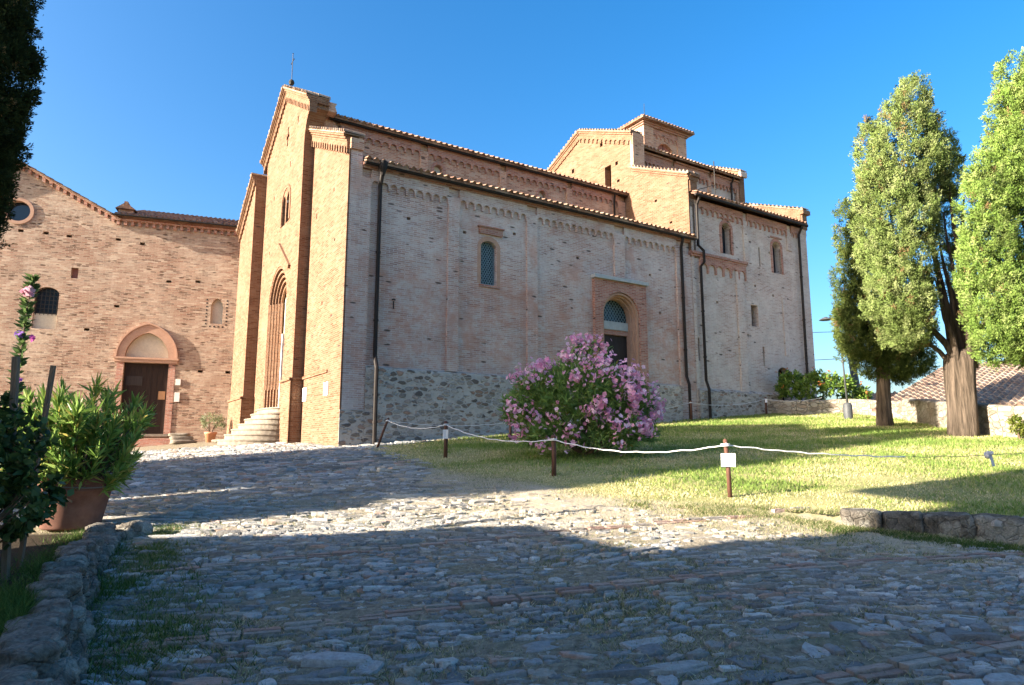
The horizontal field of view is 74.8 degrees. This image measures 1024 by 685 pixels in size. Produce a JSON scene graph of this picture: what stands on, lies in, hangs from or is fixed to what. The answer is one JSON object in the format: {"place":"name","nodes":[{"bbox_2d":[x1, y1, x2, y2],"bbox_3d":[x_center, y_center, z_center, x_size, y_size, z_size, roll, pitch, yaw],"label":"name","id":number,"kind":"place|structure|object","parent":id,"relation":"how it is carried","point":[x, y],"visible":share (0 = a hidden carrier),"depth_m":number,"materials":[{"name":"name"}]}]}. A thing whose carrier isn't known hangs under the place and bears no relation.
{"place":"outdoors","nodes":[
{"label":"outdoors","id":0,"kind":"place"},
{"bbox_2d":[169,440,196,444],"bbox_3d":[-14.869,4.505,30.269,1.108,0.230,0.750,7,-11,-39],"label":"stone slab","id":1,"kind":"object","parent":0,"point":[175,442],"depth_m":29.93,"materials":[{"name":"beige stone"}]},
{"bbox_2d":[169,436,193,439],"bbox_3d":[-14.959,4.341,30.296,0.988,0.213,0.617,5,-10,-29],"label":"stone slab","id":2,"kind":"object","parent":1,"relation":"on","point":[181,437],"depth_m":30.05,"materials":[{"name":"beige stone"}]},
{"bbox_2d":[168,433,190,436],"bbox_3d":[-15.079,4.189,30.314,0.906,0.168,0.574,3,-9,-17],"label":"stone slab","id":3,"kind":"object","parent":2,"relation":"on","point":[178,434],"depth_m":30.08,"materials":[{"name":"beige stone"}]},
{"bbox_2d":[0,433,1023,684],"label":"cobbled pavement","id":4,"kind":"structure","parent":0,"point":[200,461],"depth_m":5.26,"materials":[{"name":"grey stone"}]},
{"bbox_2d":[37,476,110,530],"bbox_3d":[-5.200,1.883,7.925,0.863,0.597,0.863,0,-9,0],"label":"terracotta pot","id":5,"kind":"object","parent":4,"relation":"on","point":[86,507],"visible":0.43,"depth_m":7.67,"materials":[{"name":"ceramic"}]},
{"bbox_2d":[0,371,156,497],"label":"potted oleander","id":6,"kind":"object","parent":5,"relation":"in","point":[93,442],"visible":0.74,"depth_m":7.76,"materials":[{"name":"green plant"}]},
{"bbox_2d":[0,412,1023,684],"bbox_3d":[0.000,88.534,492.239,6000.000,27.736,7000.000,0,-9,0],"label":"ground","id":7,"kind":"structure","parent":0,"point":[572,667],"depth_m":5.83,"materials":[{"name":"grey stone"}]},
{"bbox_2d":[0,356,19,580],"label":"wooden stake","id":8,"kind":"object","parent":7,"relation":"on","point":[14,394],"visible":0.39,"depth_m":4.97,"materials":[{"name":"brown wood"}]},
{"bbox_2d":[5,273,40,472],"bbox_3d":[-4.343,0.388,5.905,0.218,2.035,0.174,0,-9,0],"label":"hollyhock","id":9,"kind":"object","parent":7,"relation":"on","point":[30,289],"visible":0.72,"depth_m":5.98,"materials":[{"name":"green plant"}]},
{"bbox_2d":[0,0,47,249],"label":"cypress tree","id":10,"kind":"object","parent":7,"relation":"on","point":[22,60],"visible":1,"depth_m":10.97,"materials":[{"name":"green plant"}]},
{"bbox_2d":[16,365,55,566],"bbox_3d":[-3.918,1.048,5.504,0.144,1.730,0.027,0,-9,0],"label":"wooden stake","id":11,"kind":"object","parent":7,"relation":"on","point":[45,412],"visible":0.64,"depth_m":5.57,"materials":[{"name":"brown wood"}]},
{"bbox_2d":[0,390,73,549],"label":"garden shrub","id":12,"kind":"object","parent":7,"relation":"on","point":[21,481],"visible":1,"depth_m":4.73,"materials":[{"name":"green plant"}]},
{"bbox_2d":[0,520,152,684],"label":"retaining wall","id":13,"kind":"structure","parent":7,"relation":"on","point":[43,649],"depth_m":3.86,"materials":[{"name":"stone"}]},
{"bbox_2d":[0,163,239,446],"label":"convent wing","id":14,"kind":"structure","parent":7,"relation":"on","point":[140,302],"depth_m":32.25,"materials":[{"name":"beige brick"}]},
{"bbox_2d":[6,198,33,223],"bbox_3d":[-23.155,-6.134,31.447,1.280,1.280,0.370,3,-9,-19],"label":"round window","id":15,"kind":"structure","parent":14,"relation":"in","point":[24,211],"depth_m":31.51,"materials":[{"name":"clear glass"}]},
{"bbox_2d":[32,288,58,328],"bbox_3d":[-21.757,-1.597,31.333,1.050,2.100,0.241,3,-9,-19],"label":"barred window","id":16,"kind":"structure","parent":14,"relation":"in","point":[45,314],"depth_m":31.30,"materials":[{"name":"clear glass"}]},
{"bbox_2d":[120,363,168,433],"bbox_3d":[-17.632,2.701,32.125,2.100,3.450,0.090,3,-9,-19],"label":"door","id":17,"kind":"structure","parent":14,"relation":"in","point":[138,377],"depth_m":32.20,"materials":[{"name":"brown wood"}]},
{"bbox_2d":[204,432,216,441],"bbox_3d":[-13.168,4.135,29.212,0.520,0.450,0.520,0,-9,0],"label":"pot","id":18,"kind":"object","parent":7,"relation":"on","point":[209,436],"visible":0.91,"depth_m":29.03,"materials":[{"name":"ceramic"}]},
{"bbox_2d":[199,412,226,431],"bbox_3d":[-13.075,3.505,29.289,1.333,1.035,0.966,0,-9,0],"label":"grey shrub","id":19,"kind":"object","parent":18,"relation":"in","point":[204,422],"visible":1,"depth_m":29.27,"materials":[{"name":"green plant"}]},
{"bbox_2d":[377,418,388,447],"bbox_3d":[-3.600,2.562,18.577,0.386,0.946,0.067,0,-9,0],"label":"rope post","id":20,"kind":"object","parent":7,"relation":"on","point":[381,435],"visible":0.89,"depth_m":18.56,"materials":[{"name":"brown wood"}]},
{"bbox_2d":[386,420,442,428],"bbox_3d":[-2.465,2.024,16.894,0.124,0.348,4.138,5,-10,-29],"label":"barrier rope","id":21,"kind":"object","parent":20,"relation":"attached to","point":[412,428],"visible":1,"depth_m":16.52,"materials":[{"name":"white fabric"}]},
{"bbox_2d":[392,421,499,425],"bbox_3d":[-1.779,2.260,18.872,3.512,0.202,0.120,1,-9,-8],"label":"barrier rope","id":22,"kind":"object","parent":20,"relation":"attached to","point":[451,425],"visible":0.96,"depth_m":18.91,"materials":[{"name":"white fabric"}]},
{"bbox_2d":[443,421,447,457],"bbox_3d":[-1.490,2.218,15.002,0.119,0.916,0.116,0,-9,0],"label":"rope post","id":23,"kind":"object","parent":7,"relation":"on","point":[445,434],"visible":0.91,"depth_m":14.98,"materials":[{"name":"brown wood"}]},
{"bbox_2d":[443,424,549,441],"bbox_3d":[-0.384,1.757,13.313,0.123,0.470,4.273,6,-10,-32],"label":"barrier rope","id":24,"kind":"object","parent":23,"relation":"attached to","point":[495,439],"visible":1,"depth_m":13.11,"materials":[{"name":"white fabric"}]},
{"bbox_2d":[509,425,511,440],"bbox_3d":[-0.047,2.565,19.133,0.086,0.736,0.076,0,-9,0],"label":"rope post","id":25,"kind":"object","parent":7,"relation":"on","point":[510,429],"visible":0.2,"depth_m":19.11,"materials":[{"name":"brown wood"}]},
{"bbox_2d":[217,53,816,446],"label":"abbey church","id":26,"kind":"structure","parent":7,"relation":"on","point":[395,275],"depth_m":25.64,"materials":[{"name":"brick"}]},
{"bbox_2d":[481,242,493,285],"bbox_3d":[-0.934,-2.774,23.780,0.800,1.800,0.085,6,-10,-32],"label":"leaded window","id":27,"kind":"structure","parent":26,"relation":"in","point":[487,251],"depth_m":23.80,"materials":[{"name":"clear glass"}]},
{"bbox_2d":[604,334,626,419],"bbox_3d":[3.996,2.391,26.447,1.560,5.415,0.056,6,-10,-32],"label":"plank door","id":28,"kind":"structure","parent":26,"relation":"in","point":[618,343],"depth_m":26.90,"materials":[{"name":"brown wood"}]},
{"bbox_2d":[722,227,725,253],"bbox_3d":[9.633,-4.721,31.031,0.800,1.680,0.040,6,-10,-32],"label":"chancel window","id":29,"kind":"structure","parent":26,"relation":"in","point":[723,234],"depth_m":31.15,"materials":[{"name":"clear glass"}]},
{"bbox_2d":[772,246,775,272],"bbox_3d":[12.686,-4.086,32.901,0.800,1.800,0.040,6,-10,-32],"label":"chancel window","id":30,"kind":"structure","parent":26,"relation":"in","point":[772,246],"depth_m":33.04,"materials":[{"name":"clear glass"}]},
{"bbox_2d":[551,435,555,475],"bbox_3d":[0.713,1.974,11.422,0.090,0.796,0.080,0,-9,0],"label":"rope post","id":31,"kind":"object","parent":7,"relation":"on","point":[553,448],"visible":0.89,"depth_m":11.39,"materials":[{"name":"brown wood"}]},
{"bbox_2d":[550,438,720,452],"bbox_3d":[1.799,1.561,10.303,0.124,0.271,3.322,8,-12,-42],"label":"barrier rope","id":32,"kind":"object","parent":31,"relation":"attached to","point":[553,439],"visible":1,"depth_m":10.18,"materials":[{"name":"white fabric"}]},
{"bbox_2d":[496,332,666,455],"bbox_3d":[1.543,1.083,14.694,3.430,2.789,3.140,-7,-11,37],"label":"oleander bush","id":33,"kind":"object","parent":7,"relation":"on","point":[543,391],"visible":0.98,"depth_m":14.05,"materials":[{"name":"pink plant"}]},
{"bbox_2d":[690,401,692,419],"bbox_3d":[7.203,2.801,26.889,0.106,0.936,0.095,0,-9,0],"label":"rope post","id":34,"kind":"object","parent":7,"relation":"on","point":[691,414],"visible":0.89,"depth_m":26.86,"materials":[{"name":"brown wood"}]},
{"bbox_2d":[721,439,735,496],"bbox_3d":[2.914,1.735,8.998,0.187,0.876,0.090,-3,-9,17],"label":"rope post","id":35,"kind":"object","parent":7,"relation":"on","point":[727,460],"visible":0.91,"depth_m":8.98,"materials":[{"name":"brown wood"}]},
{"bbox_2d":[721,443,904,456],"bbox_3d":[4.120,1.461,9.169,2.591,0.228,0.124,1,-9,-5],"label":"barrier rope","id":36,"kind":"object","parent":35,"relation":"attached to","point":[726,444],"visible":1,"depth_m":9.12,"materials":[{"name":"white fabric"}]},
{"bbox_2d":[764,397,767,414],"bbox_3d":[11.353,2.899,29.888,0.106,0.916,0.138,0,-9,0],"label":"rope post","id":37,"kind":"object","parent":7,"relation":"on","point":[765,398],"visible":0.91,"depth_m":29.88,"materials":[{"name":"brown wood"}]},
{"bbox_2d":[773,367,873,399],"bbox_3d":[13.941,2.077,29.897,4.250,2.311,1.966,-2,-9,12],"label":"flowering shrub","id":38,"kind":"object","parent":7,"relation":"on","point":[801,381],"visible":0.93,"depth_m":29.68,"materials":[{"name":"green plant"}]},
{"bbox_2d":[819,317,852,419],"bbox_3d":[12.270,1.006,25.347,0.980,4.020,0.480,0,-9,0],"label":"street lamp","id":39,"kind":"object","parent":7,"relation":"on","point":[847,410],"visible":0.66,"depth_m":25.12,"materials":[{"name":"grey metal"}]},
{"bbox_2d":[813,331,858,386],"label":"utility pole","id":40,"kind":"object","parent":7,"relation":"on","point":[854,376],"depth_m":44.06,"materials":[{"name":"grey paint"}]},
{"bbox_2d":[827,194,939,425],"bbox_3d":[12.147,-1.307,22.162,3.977,8.437,2.201,4,-10,-24],"label":"cypress tree","id":41,"kind":"object","parent":7,"relation":"on","point":[857,342],"visible":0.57,"depth_m":21.56,"materials":[{"name":"green plant"}]},
{"bbox_2d":[868,391,900,399],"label":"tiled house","id":42,"kind":"structure","parent":7,"relation":"on","point":[874,395],"depth_m":34.21,"materials":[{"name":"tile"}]},
{"bbox_2d":[768,398,1023,438],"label":"boundary wall","id":43,"kind":"structure","parent":7,"relation":"on","point":[993,419],"depth_m":22.42,"materials":[{"name":"stone"}]},
{"bbox_2d":[846,69,993,436],"bbox_3d":[11.428,-2.517,18.399,4.309,10.431,2.334,2,-9,-10],"label":"cypress tree","id":44,"kind":"object","parent":7,"relation":"on","point":[905,316],"visible":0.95,"depth_m":18.00,"materials":[{"name":"green plant"}]},
{"bbox_2d":[839,508,1023,543],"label":"stone kerb","id":45,"kind":"structure","parent":7,"relation":"on","point":[966,525],"depth_m":7.27,"materials":[{"name":"grey stone"}]},
{"bbox_2d":[872,360,1023,412],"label":"tiled house","id":46,"kind":"structure","parent":7,"relation":"on","point":[1003,385],"depth_m":26.16,"materials":[{"name":"tile"}]},
{"bbox_2d":[949,46,1023,373],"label":"cypress tree","id":47,"kind":"object","parent":7,"relation":"on","point":[999,185],"visible":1,"depth_m":15.81,"materials":[{"name":"green plant"}]},
{"bbox_2d":[1006,414,1023,439],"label":"shrub","id":48,"kind":"object","parent":7,"relation":"on","point":[1013,419],"depth_m":16.13,"materials":[{"name":"green plant"}]},
{"bbox_2d":[11,0,1023,399],"label":"sky","id":49,"kind":"structure","parent":0,"point":[165,106],"materials":[{"name":"blue"}]},
{"bbox_3d":[8.903,1.703,9.450,0.079,0.836,0.068,0,-9,0],"label":"rope post","id":50,"kind":"object","parent":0,"visible":0},
{"bbox_2d":[923,453,1021,457],"bbox_3d":[7.158,1.477,9.360,3.494,0.260,0.008,1,-9,-4],"label":"barrier rope","id":51,"kind":"object","parent":50,"relation":"attached to","point":[965,456],"visible":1,"depth_m":9.27,"materials":[{"name":"white fabric"}]},
{"bbox_2d":[984,451,994,465],"bbox_3d":[6.630,1.612,9.286,0.104,0.212,0.114,7,-11,-37],"label":"tied rag","id":52,"kind":"object","parent":51,"relation":"attached to","point":[988,454],"visible":1,"depth_m":9.27,"materials":[{"name":"white fabric"}]}
]}

